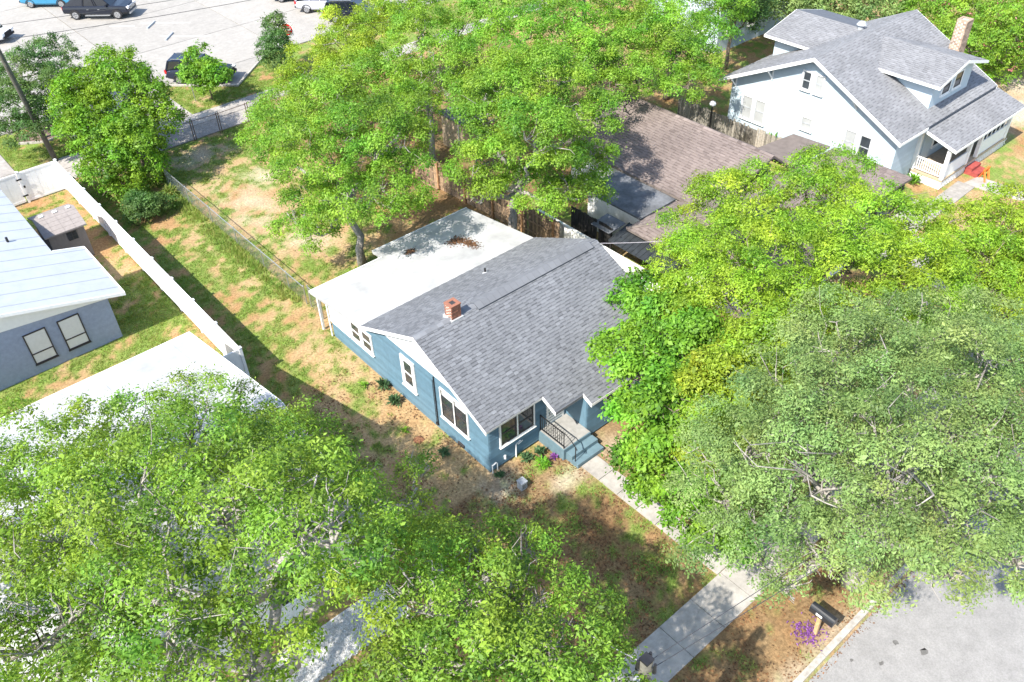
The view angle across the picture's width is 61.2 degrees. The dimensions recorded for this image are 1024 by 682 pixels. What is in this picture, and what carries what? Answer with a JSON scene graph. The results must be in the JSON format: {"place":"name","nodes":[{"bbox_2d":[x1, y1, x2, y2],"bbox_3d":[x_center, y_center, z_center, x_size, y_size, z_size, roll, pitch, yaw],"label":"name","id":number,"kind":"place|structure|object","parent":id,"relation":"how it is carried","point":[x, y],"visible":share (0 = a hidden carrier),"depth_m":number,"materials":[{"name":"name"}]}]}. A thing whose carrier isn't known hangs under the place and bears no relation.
{"place":"outdoors","nodes":[
{"label":"outdoors","id":0,"kind":"place"},
{"bbox_2d":[0,89,251,194],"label":"driveway","id":1,"kind":"structure","parent":0,"point":[212,127],"depth_m":58.01,"materials":[{"name":"concrete"}]},
{"bbox_2d":[0,0,546,184],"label":"back sidewalk","id":2,"kind":"structure","parent":0,"point":[64,162],"depth_m":60.13,"materials":[{"name":"concrete"}]},
{"bbox_2d":[0,0,1023,681],"bbox_3d":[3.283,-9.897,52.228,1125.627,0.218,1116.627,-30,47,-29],"label":"ground","id":3,"kind":"structure","parent":0,"point":[1006,160],"depth_m":40.19,"materials":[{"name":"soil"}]},
{"bbox_2d":[0,24,57,160],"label":"utility pole","id":4,"kind":"object","parent":3,"relation":"on","point":[46,142],"visible":0.81,"depth_m":51.85,"materials":[{"name":"brown wood"}]},
{"bbox_2d":[2,0,170,24],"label":"overhead wire","id":5,"kind":"object","parent":4,"relation":"attached to","point":[83,13],"visible":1,"depth_m":50.37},
{"bbox_2d":[3,0,248,39],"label":"overhead wire","id":6,"kind":"object","parent":4,"relation":"attached to","point":[124,21],"visible":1,"depth_m":52.08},
{"bbox_2d":[16,125,67,144],"bbox_3d":[-31.698,-13.793,58.053,2.970,0.170,2.620,-30,47,-29],"label":"planting bed","id":7,"kind":"object","parent":3,"relation":"on","point":[49,137],"visible":0.19,"depth_m":57.65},
{"bbox_2d":[0,28,91,151],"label":"oak tree","id":8,"kind":"object","parent":7,"relation":"on","point":[35,101],"visible":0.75,"depth_m":54.13,"materials":[{"name":"green plant"}]},
{"bbox_2d":[27,204,94,254],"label":"garden shed","id":9,"kind":"structure","parent":3,"relation":"on","point":[61,227],"depth_m":45.50,"materials":[{"name":"plastic"}]},
{"bbox_2d":[66,230,78,240],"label":"window","id":10,"kind":"structure","parent":9,"relation":"in","point":[72,235],"depth_m":45.61,"materials":[{"name":"black glass"}]},
{"bbox_2d":[0,189,125,390],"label":"cottage","id":11,"kind":"structure","parent":3,"relation":"on","point":[55,309],"depth_m":39.52,"materials":[{"name":"grey paint"}]},
{"bbox_2d":[22,327,58,365],"bbox_3d":[-21.204,0.247,38.917,1.040,1.695,0.100,-30,47,-29],"label":"window","id":12,"kind":"structure","parent":11,"relation":"in","point":[38,342],"depth_m":38.92,"materials":[{"name":"white glass"}]},
{"bbox_2d":[56,313,91,351],"bbox_3d":[-20.079,-0.403,39.646,1.040,1.695,0.100,-30,47,-29],"label":"window","id":13,"kind":"structure","parent":11,"relation":"in","point":[72,329],"depth_m":39.65,"materials":[{"name":"white glass"}]},
{"bbox_2d":[40,42,190,204],"bbox_3d":[-24.093,-13.416,52.052,8.061,7.108,11.475,-30,47,-29],"label":"hedge tree","id":14,"kind":"object","parent":3,"relation":"on","point":[119,134],"visible":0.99,"depth_m":50.76,"materials":[{"name":"green plant"}]},
{"bbox_2d":[0,158,249,376],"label":"vinyl fence","id":15,"kind":"object","parent":3,"relation":"on","point":[36,182],"visible":0.96,"depth_m":46.67,"materials":[{"name":"plastic"}]},
{"bbox_2d":[118,184,180,225],"bbox_3d":[-20.931,-7.970,49.464,3.534,1.879,3.022,-30,47,-29],"label":"bush","id":16,"kind":"object","parent":3,"relation":"on","point":[140,205],"visible":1,"depth_m":48.76,"materials":[{"name":"green plant"}]},
{"bbox_2d":[153,166,176,181],"bbox_3d":[-21.075,-10.116,52.450,1.487,1.159,1.675,-30,47,-29],"label":"garden plant","id":17,"kind":"object","parent":3,"relation":"on","point":[163,177],"visible":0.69,"depth_m":52.42,"materials":[{"name":"green plant"}]},
{"bbox_2d":[160,182,181,194],"bbox_3d":[-20.210,-8.988,51.248,1.461,0.934,1.421,-30,47,-29],"label":"garden plant","id":18,"kind":"object","parent":3,"relation":"on","point":[169,189],"visible":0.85,"depth_m":51.18,"materials":[{"name":"green plant"}]},
{"bbox_2d":[0,332,369,681],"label":"white roofed house","id":19,"kind":"structure","parent":3,"relation":"on","point":[152,365],"depth_m":32.29,"materials":[{"name":"paint"}]},
{"bbox_2d":[174,631,224,673],"bbox_3d":[-9.763,9.628,26.826,1.460,1.335,0.110,-30,47,-29],"label":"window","id":20,"kind":"structure","parent":19,"relation":"in","point":[221,650],"depth_m":27.09,"materials":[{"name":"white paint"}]},
{"bbox_2d":[281,565,317,611],"bbox_3d":[-7.120,8.100,28.539,1.460,1.335,0.110,-30,47,-29],"label":"window","id":21,"kind":"structure","parent":19,"relation":"in","point":[288,604],"depth_m":28.72,"materials":[{"name":"white paint"}]},
{"bbox_2d":[174,39,235,99],"bbox_3d":[-21.554,-18.375,60.285,3.781,3.923,4.846,-30,47,-29],"label":"young oak","id":22,"kind":"object","parent":3,"relation":"on","point":[206,71],"visible":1,"depth_m":59.35,"materials":[{"name":"green plant"}]},
{"bbox_2d":[140,97,280,156],"bbox_3d":[-20.159,-14.113,56.953,11.172,1.500,0.253,-30,47,-29],"label":"chain link fence","id":23,"kind":"object","parent":3,"relation":"on","point":[188,126],"visible":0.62,"depth_m":56.96,"materials":[{"name":"metal"}]},
{"bbox_2d":[0,0,437,135],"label":"parking lot","id":24,"kind":"structure","parent":3,"relation":"on","point":[230,33],"depth_m":72.95,"materials":[{"name":"concrete"}]},
{"bbox_2d":[0,26,13,39],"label":"suv","id":25,"kind":"object","parent":24,"relation":"on","point":[6,32],"visible":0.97,"depth_m":71.15,"materials":[{"name":"white metal"}]},
{"bbox_2d":[19,0,68,7],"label":"suv","id":26,"kind":"object","parent":24,"relation":"on","point":[33,3],"visible":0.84,"depth_m":77.32,"materials":[{"name":"blue metal"}]},
{"bbox_2d":[61,0,136,19],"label":"pickup truck","id":27,"kind":"object","parent":24,"relation":"on","point":[77,7],"visible":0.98,"depth_m":74.53,"materials":[{"name":"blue metal"}]},
{"bbox_2d":[164,52,236,83],"bbox_3d":[-23.060,-20.204,63.970,4.870,1.810,2.240,2,40,4],"label":"suv","id":28,"kind":"object","parent":24,"relation":"on","point":[172,62],"visible":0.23,"depth_m":63.44,"materials":[{"name":"black metal"}]},
{"bbox_2d":[165,55,264,86],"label":"island kerb","id":29,"kind":"structure","parent":24,"relation":"on","point":[238,83],"depth_m":63.69,"materials":[{"name":"grey concrete"}]},
{"bbox_2d":[294,0,326,13],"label":"suv","id":30,"kind":"object","parent":24,"relation":"on","point":[307,6],"visible":0.48,"depth_m":74.32,"materials":[{"name":"silver metal"}]},
{"bbox_2d":[324,0,380,23],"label":"suv","id":31,"kind":"object","parent":24,"relation":"on","point":[344,5],"visible":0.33,"depth_m":72.06,"materials":[{"name":"black metal"}]},
{"bbox_2d":[0,360,442,681],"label":"oak tree","id":32,"kind":"object","parent":3,"relation":"on","point":[263,479],"visible":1,"depth_m":19.54,"materials":[{"name":"green plant"}]},
{"bbox_2d":[163,168,307,303],"bbox_3d":[-15.570,-6.102,47.467,0.076,1.200,16.372,-30,48,-29],"label":"chain link fence","id":33,"kind":"object","parent":3,"relation":"on","point":[234,231],"visible":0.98,"depth_m":46.98,"materials":[{"name":"metal"}]},
{"bbox_2d":[253,9,295,74],"bbox_3d":[-17.292,-21.470,63.195,3.308,4.752,4.671,2,40,5],"label":"ornamental tree","id":34,"kind":"object","parent":3,"relation":"on","point":[272,50],"visible":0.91,"depth_m":62.51,"materials":[{"name":"green plant"}]},
{"bbox_2d":[280,23,293,57],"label":"do not enter sign","id":35,"kind":"object","parent":3,"relation":"on","point":[290,30],"visible":0.42,"depth_m":65.16,"materials":[{"name":"metal"}]},
{"bbox_2d":[306,285,323,318],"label":"chain link gate","id":36,"kind":"structure","parent":3,"relation":"on","point":[311,303],"depth_m":42.09,"materials":[{"name":"metal"}]},
{"bbox_2d":[227,61,449,265],"bbox_3d":[-8.861,-9.483,44.910,11.696,9.442,16.884,-30,47,-29],"label":"elm tree","id":37,"kind":"object","parent":3,"relation":"on","point":[387,115],"visible":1,"depth_m":40.56,"materials":[{"name":"green plant"}]},
{"bbox_2d":[270,582,410,681],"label":"gravel bed","id":38,"kind":"object","parent":3,"relation":"on","point":[330,648],"visible":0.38,"depth_m":28.69,"materials":[{"name":"grey gravel"}]},
{"bbox_2d":[268,0,425,130],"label":"yellow green tree","id":39,"kind":"object","parent":3,"relation":"on","point":[322,51],"visible":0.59,"depth_m":53.85,"materials":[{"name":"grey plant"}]},
{"bbox_2d":[375,376,389,390],"bbox_3d":[-5.662,1.888,38.007,0.713,0.565,0.841,-10,41,-9],"label":"garden plant","id":40,"kind":"object","parent":3,"relation":"on","point":[382,382],"visible":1,"depth_m":38.00,"materials":[{"name":"green plant"}]},
{"bbox_2d":[385,393,401,407],"bbox_3d":[-5.133,2.491,37.223,0.762,0.623,0.863,2,40,5],"label":"garden plant","id":41,"kind":"object","parent":3,"relation":"on","point":[393,399],"visible":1,"depth_m":37.17,"materials":[{"name":"green plant"}]},
{"bbox_2d":[400,425,410,433],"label":"garden plant","id":42,"kind":"object","parent":3,"relation":"on","point":[404,429],"visible":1,"depth_m":36.03,"materials":[{"name":"green plant"}]},
{"bbox_2d":[413,435,424,443],"bbox_3d":[-3.842,4.050,35.698,0.457,0.090,0.450,-30,47,-29],"label":"dirt mound","id":43,"kind":"object","parent":3,"relation":"on","point":[420,439],"visible":1,"depth_m":35.66,"materials":[{"name":"orange soil"}]},
{"bbox_2d":[344,0,504,161],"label":"elm tree","id":44,"kind":"object","parent":3,"relation":"on","point":[419,17],"visible":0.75,"depth_m":49.14,"materials":[{"name":"green plant"}]},
{"bbox_2d":[436,446,450,458],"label":"garden plant","id":45,"kind":"object","parent":3,"relation":"on","point":[443,452],"visible":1,"depth_m":34.94,"materials":[{"name":"green plant"}]},
{"bbox_2d":[436,103,490,152],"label":"garden shed","id":46,"kind":"structure","parent":3,"relation":"on","point":[449,130],"depth_m":54.16,"materials":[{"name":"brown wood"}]},
{"bbox_2d":[450,121,458,148],"bbox_3d":[-3.598,-12.837,54.268,0.029,1.850,0.800,-30,47,-29],"label":"door","id":47,"kind":"structure","parent":46,"relation":"in","point":[454,135],"depth_m":54.10,"materials":[{"name":"brown wood"}]},
{"bbox_2d":[387,139,559,237],"bbox_3d":[-2.633,-8.540,49.315,14.289,1.890,0.368,32,50,33],"label":"wood fence","id":48,"kind":"object","parent":3,"relation":"on","point":[540,225],"visible":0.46,"depth_m":48.43,"materials":[{"name":"brown wood"}]},
{"bbox_2d":[309,207,667,472],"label":"blue house","id":49,"kind":"structure","parent":3,"relation":"on","point":[480,356],"depth_m":35.65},
{"bbox_2d":[328,307,340,328],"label":"window","id":50,"kind":"structure","parent":49,"relation":"in","point":[334,316],"depth_m":39.84,"materials":[{"name":"white paint"}]},
{"bbox_2d":[338,313,351,337],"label":"window","id":51,"kind":"structure","parent":49,"relation":"in","point":[345,327],"depth_m":39.26,"materials":[{"name":"white paint"}]},
{"bbox_2d":[349,321,362,347],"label":"window","id":52,"kind":"structure","parent":49,"relation":"in","point":[355,331],"depth_m":38.72,"materials":[{"name":"white paint"}]},
{"bbox_2d":[359,328,374,357],"bbox_3d":[-6.407,0.054,38.105,0.100,1.155,0.940,-30,47,-29],"label":"window","id":53,"kind":"structure","parent":49,"relation":"in","point":[367,344],"depth_m":38.12,"materials":[{"name":"white paint"}]},
{"bbox_2d":[399,353,417,395],"bbox_3d":[-4.338,1.393,36.101,0.105,1.695,1.040,-30,47,-29],"label":"window","id":54,"kind":"structure","parent":49,"relation":"in","point":[407,367],"depth_m":36.09,"materials":[{"name":"white paint"}]},
{"bbox_2d":[403,246,416,256],"bbox_3d":[-4.911,-4.392,42.232,0.866,0.142,0.688,-30,47,-29],"label":"leaf pile","id":55,"kind":"object","parent":49,"relation":"on","point":[412,250],"visible":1,"depth_m":42.18,"materials":[{"name":"brown plant"}]},
{"bbox_2d":[439,387,470,440],"bbox_3d":[-2.300,2.872,34.275,0.105,1.635,1.840,-30,47,-29],"label":"window","id":56,"kind":"structure","parent":49,"relation":"in","point":[452,411],"depth_m":34.28,"materials":[{"name":"white paint"}]},
{"bbox_2d":[444,234,471,247],"bbox_3d":[-2.701,-4.904,42.578,0.989,0.214,1.314,24,46,27],"label":"leaf pile","id":57,"kind":"object","parent":49,"relation":"on","point":[454,240],"visible":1,"depth_m":42.63,"materials":[{"name":"brown plant"}]},
{"bbox_2d":[459,237,482,249],"bbox_3d":[-2.003,-4.724,42.162,0.979,0.247,1.917,-30,47,-29],"label":"leaf pile","id":58,"kind":"object","parent":49,"relation":"on","point":[467,242],"visible":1,"depth_m":42.22,"materials":[{"name":"brown plant"}]},
{"bbox_2d":[499,404,536,449],"bbox_3d":[0.222,3.283,33.778,1.880,1.395,0.110,-30,47,-29],"label":"window","id":59,"kind":"structure","parent":49,"relation":"in","point":[521,424],"depth_m":33.86,"materials":[{"name":"white paint"}]},
{"bbox_2d":[548,408,561,423],"bbox_3d":[1.747,2.554,34.965,0.790,1.795,0.092,-30,47,-29],"label":"door","id":60,"kind":"structure","parent":49,"relation":"in","point":[550,414],"depth_m":35.31,"materials":[{"name":"white paint"}]},
{"bbox_2d":[324,499,670,681],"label":"oak tree","id":61,"kind":"object","parent":3,"relation":"on","point":[535,641],"visible":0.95,"depth_m":19.31,"materials":[{"name":"green plant"}]},
{"bbox_2d":[493,469,505,477],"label":"garden plant","id":62,"kind":"object","parent":3,"relation":"on","point":[500,473],"visible":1,"depth_m":34.02,"materials":[{"name":"green plant"}]},
{"bbox_2d":[516,476,527,490],"bbox_3d":[0.393,5.552,33.515,0.320,0.420,0.320,-30,47,-29],"label":"meter box","id":63,"kind":"object","parent":3,"relation":"on","point":[522,481],"visible":1,"depth_m":33.40,"materials":[{"name":"grey metal"}]},
{"bbox_2d":[518,450,534,462],"bbox_3d":[0.546,4.647,34.659,0.702,0.327,0.669,-30,47,-29],"label":"garden plant","id":64,"kind":"object","parent":3,"relation":"on","point":[526,454],"visible":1,"depth_m":34.62,"materials":[{"name":"green plant"}]},
{"bbox_2d":[437,38,628,229],"bbox_3d":[0.912,-9.910,44.065,9.444,10.751,15.066,-3,40,-2],"label":"elm tree","id":65,"kind":"object","parent":3,"relation":"on","point":[513,110],"visible":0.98,"depth_m":40.61,"materials":[{"name":"green plant"}]},
{"bbox_2d":[534,444,545,458],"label":"garden plant","id":66,"kind":"object","parent":3,"relation":"on","point":[539,450],"visible":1,"depth_m":34.80,"materials":[{"name":"green plant"}]},
{"bbox_2d":[533,454,551,469],"bbox_3d":[1.240,4.832,34.325,0.845,0.438,0.760,-30,47,-29],"label":"garden plant","id":67,"kind":"object","parent":3,"relation":"on","point":[542,462],"visible":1,"depth_m":34.25,"materials":[{"name":"green plant"}]},
{"bbox_2d":[450,0,640,120],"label":"elm tree","id":68,"kind":"object","parent":3,"relation":"on","point":[503,12],"visible":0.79,"depth_m":50.26,"materials":[{"name":"green plant"}]},
{"bbox_2d":[538,209,677,291],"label":"garden wall","id":69,"kind":"structure","parent":3,"relation":"on","point":[568,231],"depth_m":43.66,"materials":[{"name":"white paint"}]},
{"bbox_2d":[286,366,944,681],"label":"fallen leaves","id":70,"kind":"object","parent":3,"relation":"on","point":[617,568],"visible":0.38,"depth_m":31.01,"materials":[{"name":"brown plant"}]},
{"bbox_2d":[556,0,732,111],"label":"elm tree","id":71,"kind":"object","parent":3,"relation":"on","point":[617,75],"visible":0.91,"depth_m":49.25,"materials":[{"name":"green plant"}]},
{"bbox_2d":[632,651,656,681],"bbox_3d":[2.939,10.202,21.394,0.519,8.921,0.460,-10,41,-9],"label":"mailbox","id":72,"kind":"object","parent":3,"relation":"on","point":[644,663],"visible":0.99,"depth_m":18.57,"materials":[{"name":"brown wood"}]},
{"bbox_2d":[344,480,636,659],"bbox_3d":[-1.625,5.579,23.635,0.019,3.968,12.924,-33,49,-31],"label":"overhead wire","id":73,"kind":"object","parent":72,"relation":"attached to","point":[541,608],"visible":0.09,"depth_m":20.47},
{"bbox_2d":[654,431,998,657],"bbox_3d":[16.163,1.232,25.414,31.754,0.617,0.017,-24,45,-24],"label":"overhead wire","id":74,"kind":"object","parent":72,"relation":"attached to","point":[747,597],"visible":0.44,"depth_m":19.99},
{"bbox_2d":[652,442,1018,668],"bbox_3d":[16.408,1.867,25.603,31.850,1.047,0.019,-23,44,-23],"label":"overhead wire","id":75,"kind":"object","parent":72,"relation":"attached to","point":[753,607],"visible":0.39,"depth_m":20.32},
{"bbox_2d":[584,266,764,569],"bbox_3d":[5.805,1.912,32.578,5.887,7.223,13.268,-6,40,-4],"label":"broadleaf tree","id":76,"kind":"object","parent":3,"relation":"on","point":[642,451],"visible":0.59,"depth_m":30.55,"materials":[{"name":"green plant"}]},
{"bbox_2d":[589,0,759,100],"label":"broadleaf tree","id":77,"kind":"object","parent":3,"relation":"on","point":[702,16],"visible":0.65,"depth_m":53.63,"materials":[{"name":"green plant"}]},
{"bbox_2d":[709,101,715,127],"bbox_3d":[12.678,-14.227,55.124,0.418,2.240,0.440,-30,47,-29],"label":"yard lamp","id":78,"kind":"object","parent":3,"relation":"on","point":[712,103],"visible":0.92,"depth_m":54.67,"materials":[{"name":"metal"}]},
{"bbox_2d":[665,300,798,479],"bbox_3d":[7.813,3.147,30.500,6.253,7.832,4.523,-30,47,-29],"label":"yellow green tree","id":79,"kind":"object","parent":3,"relation":"on","point":[728,355],"visible":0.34,"depth_m":28.80,"materials":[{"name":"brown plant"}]},
{"bbox_2d":[564,91,911,322],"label":"brown roofed house","id":80,"kind":"structure","parent":3,"relation":"on","point":[662,156],"depth_m":46.29,"materials":[{"name":"white paint"}]},
{"bbox_2d":[677,98,799,165],"bbox_3d":[14.377,-13.148,54.424,0.060,1.402,10.212,-30,47,-29],"label":"wood fence","id":81,"kind":"object","parent":3,"relation":"on","point":[744,133],"visible":0.48,"depth_m":55.07,"materials":[{"name":"wood"}]},
{"bbox_2d":[711,0,780,69],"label":"broadleaf tree","id":82,"kind":"object","parent":3,"relation":"on","point":[763,4],"visible":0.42,"depth_m":60.70,"materials":[{"name":"green plant"}]},
{"bbox_2d":[787,612,829,650],"bbox_3d":[9.781,9.554,28.529,1.430,0.223,1.325,11,42,15],"label":"flower patch","id":83,"kind":"object","parent":3,"relation":"on","point":[807,632],"visible":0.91,"depth_m":28.45,"materials":[{"name":"purple plant"}]},
{"bbox_2d":[809,601,837,635],"bbox_3d":[9.992,9.168,28.055,0.314,1.477,0.850,-30,47,-29],"label":"mailbox","id":84,"kind":"object","parent":3,"relation":"on","point":[821,613],"visible":1,"depth_m":27.65,"materials":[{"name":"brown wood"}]},
{"bbox_2d":[641,140,1023,377],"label":"lime green tree","id":85,"kind":"object","parent":3,"relation":"on","point":[953,263],"visible":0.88,"depth_m":33.03,"materials":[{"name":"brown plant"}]},
{"bbox_2d":[753,0,922,24],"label":"hedge tree","id":86,"kind":"object","parent":3,"relation":"on","point":[858,10],"visible":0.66,"depth_m":63.74,"materials":[{"name":"green leaf"},{"name":"brown bark"}]},
{"bbox_2d":[658,278,1023,618],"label":"live oak","id":87,"kind":"object","parent":3,"relation":"on","point":[913,535],"visible":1,"depth_m":22.09,"materials":[{"name":"green plant"}]},
{"bbox_2d":[793,443,1023,681],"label":"kerb","id":88,"kind":"structure","parent":3,"relation":"on","point":[826,651],"depth_m":28.41,"materials":[{"name":"grey concrete"}]},
{"bbox_2d":[907,172,922,184],"bbox_3d":[23.258,-9.443,50.095,0.954,0.879,1.082,-30,47,-29],"label":"garden plant","id":89,"kind":"object","parent":3,"relation":"on","point":[915,179],"visible":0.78,"depth_m":50.00,"materials":[{"name":"green plant"}]},
{"bbox_2d":[897,0,1023,85],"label":"flowering tree","id":90,"kind":"object","parent":3,"relation":"on","point":[995,30],"visible":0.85,"depth_m":59.15,"materials":[{"name":"green plant"}]},
{"bbox_2d":[938,179,1023,362],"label":"yellow green tree","id":91,"kind":"object","parent":3,"relation":"on","point":[1008,214],"visible":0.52,"depth_m":36.36,"materials":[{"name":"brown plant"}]},
{"bbox_2d":[582,456,729,574],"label":"front path","id":92,"kind":"structure","parent":0,"point":[595,466],"depth_m":32.94,"materials":[{"name":"concrete"}]},
{"bbox_2d":[645,0,788,52],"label":"house","id":93,"kind":"structure","parent":0,"point":[769,25],"depth_m":66.66,"materials":[{"name":"white"}]},
{"bbox_2d":[600,304,1023,681],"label":"sidewalk","id":94,"kind":"structure","parent":0,"point":[715,597],"depth_m":29.14,"materials":[{"name":"concrete"}]},
{"bbox_2d":[719,9,1023,189],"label":"white house","id":95,"kind":"structure","parent":0,"point":[916,92],"depth_m":50.41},
{"bbox_2d":[739,93,754,121],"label":"window","id":96,"kind":"structure","parent":95,"relation":"in","point":[747,104],"depth_m":54.41,"materials":[{"name":"white paint"}]},
{"bbox_2d":[751,98,766,126],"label":"window","id":97,"kind":"structure","parent":95,"relation":"in","point":[760,106],"depth_m":53.85,"materials":[{"name":"white paint"}]},
{"bbox_2d":[798,115,813,133],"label":"window","id":98,"kind":"structure","parent":95,"relation":"in","point":[806,123],"depth_m":51.65,"materials":[{"name":"white paint"}]},
{"bbox_2d":[799,69,813,92],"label":"window","id":99,"kind":"structure","parent":95,"relation":"in","point":[807,76],"depth_m":50.36,"materials":[{"name":"white paint"}]},
{"bbox_2d":[811,73,826,96],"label":"window","id":100,"kind":"structure","parent":95,"relation":"in","point":[819,84],"depth_m":49.86,"materials":[{"name":"white paint"}]},
{"bbox_2d":[841,128,858,152],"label":"window","id":101,"kind":"structure","parent":95,"relation":"in","point":[850,136],"depth_m":49.84,"materials":[{"name":"white paint"}]},
{"bbox_2d":[856,133,873,158],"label":"window","id":102,"kind":"structure","parent":95,"relation":"in","point":[865,141],"depth_m":49.31,"materials":[{"name":"white paint"}]},
{"bbox_2d":[918,134,931,162],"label":"porch column","id":103,"kind":"structure","parent":95,"relation":"in","point":[927,141],"depth_m":50.55,"materials":[{"name":"white"}]},
{"bbox_2d":[930,139,939,148],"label":"window","id":104,"kind":"structure","parent":95,"relation":"in","point":[934,143],"depth_m":51.21,"materials":[{"name":"white paint"}]},
{"bbox_2d":[809,452,1023,681],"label":"road","id":105,"kind":"structure","parent":0,"point":[930,637],"depth_m":28.40,"materials":[{"name":"grey asphalt"}]},
{"bbox_2d":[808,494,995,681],"bbox_3d":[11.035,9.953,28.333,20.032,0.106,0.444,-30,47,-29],"label":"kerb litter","id":106,"kind":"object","parent":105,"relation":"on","point":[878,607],"visible":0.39,"depth_m":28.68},
{"bbox_2d":[864,177,1023,287],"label":"white house path","id":107,"kind":"structure","parent":0,"point":[956,191],"depth_m":49.29,"materials":[{"name":"concrete"}]},
{"bbox_2d":[978,166,990,181],"bbox_3d":[27.580,-9.766,50.378,0.542,0.673,0.949,-2,40,-1],"label":"sawhorse","id":108,"kind":"object","parent":107,"relation":"on","point":[986,169],"visible":1,"depth_m":50.30,"materials":[{"name":"orange wood"}]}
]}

